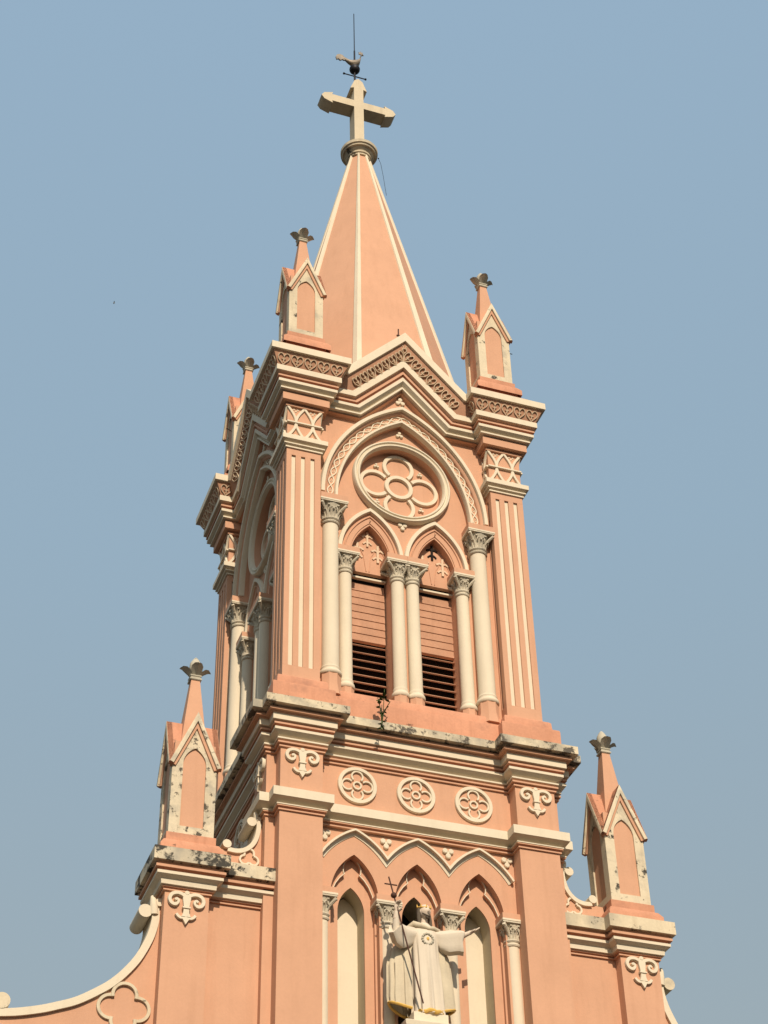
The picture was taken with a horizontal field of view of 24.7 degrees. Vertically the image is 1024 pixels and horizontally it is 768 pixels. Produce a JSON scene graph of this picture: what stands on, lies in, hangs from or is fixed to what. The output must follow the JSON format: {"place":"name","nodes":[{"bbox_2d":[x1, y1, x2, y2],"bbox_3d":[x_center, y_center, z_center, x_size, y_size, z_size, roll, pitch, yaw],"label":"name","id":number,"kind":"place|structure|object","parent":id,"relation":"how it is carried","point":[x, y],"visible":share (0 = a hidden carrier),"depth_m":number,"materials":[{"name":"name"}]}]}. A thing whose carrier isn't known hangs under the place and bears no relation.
{"place":"outdoors","nodes":[
{"label":"outdoors","id":0,"kind":"place"},
{"bbox_2d":[0,0,767,1023],"label":"sky","id":1,"kind":"structure","parent":0,"point":[603,164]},
{"label":"ground","id":2,"kind":"structure","parent":0,"visible":0},
{"bbox_2d":[0,138,677,1023],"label":"church tower","id":3,"kind":"structure","parent":2,"relation":"on","point":[360,518],"depth_m":37.56,"materials":[{"name":"pink paint"}]},
{"bbox_2d":[261,495,274,557],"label":"round window","id":4,"kind":"structure","parent":3,"relation":"in","point":[266,535],"depth_m":44.16,"materials":[{"name":"grey paint"}]},
{"bbox_2d":[330,860,374,1023],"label":"lancet window","id":5,"kind":"structure","parent":3,"relation":"in","point":[352,1001],"depth_m":34.36,"materials":[{"name":"beige paint"}]},
{"bbox_2d":[317,79,395,139],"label":"stone cross","id":6,"kind":"object","parent":3,"relation":"on","point":[355,108],"visible":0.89,"depth_m":55.19,"materials":[{"name":"beige stone"}]},
{"bbox_2d":[335,14,366,80],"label":"weathercock","id":7,"kind":"object","parent":6,"relation":"attached to","point":[354,68],"visible":1,"depth_m":56.75,"materials":[{"name":"black metal"}]},
{"bbox_2d":[351,574,386,698],"bbox_3d":[-0.483,2.920,39.450,1.050,4.010,0.345,12,-41,-16],"label":"louvre window","id":8,"kind":"structure","parent":3,"relation":"in","point":[368,608],"depth_m":39.55,"materials":[{"name":"pink paint"}]},
{"bbox_2d":[376,689,389,729],"bbox_3d":[-0.049,4.168,36.961,0.271,1.082,0.318,-22,-44,23],"label":"weed plant","id":9,"kind":"object","parent":3,"relation":"on","point":[384,710],"visible":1,"depth_m":37.01,"materials":[{"name":"green plant"}]},
{"bbox_2d":[360,455,438,516],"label":"round window","id":10,"kind":"structure","parent":3,"relation":"in","point":[397,484],"depth_m":42.47,"materials":[{"name":"pink paint"}]},
{"bbox_2d":[398,870,436,1023],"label":"lancet window","id":11,"kind":"structure","parent":3,"relation":"in","point":[412,895],"depth_m":35.47,"materials":[{"name":"pink paint"}]},
{"bbox_2d":[402,1011,448,1023],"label":"statue pedestal","id":12,"kind":"object","parent":3,"relation":"on","point":[416,1017],"visible":1,"depth_m":32.76,"materials":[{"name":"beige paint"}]},
{"bbox_2d":[384,877,479,1018],"bbox_3d":[0.878,8.509,33.866,1.980,2.696,0.736,12,-41,-16],"label":"robed statue","id":13,"kind":"object","parent":12,"relation":"on","point":[418,974],"visible":1,"depth_m":33.51,"materials":[{"name":"grey stone"}]},
{"bbox_2d":[419,587,456,710],"bbox_3d":[1.157,3.265,39.918,1.050,4.010,0.345,12,-41,-16],"label":"louvre window","id":14,"kind":"structure","parent":3,"relation":"in","point":[437,650],"depth_m":39.99,"materials":[{"name":"pink paint"}]},
{"bbox_2d":[459,879,504,1023],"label":"lancet window","id":15,"kind":"structure","parent":3,"relation":"in","point":[481,974],"depth_m":35.22,"materials":[{"name":"beige paint"}]}
]}

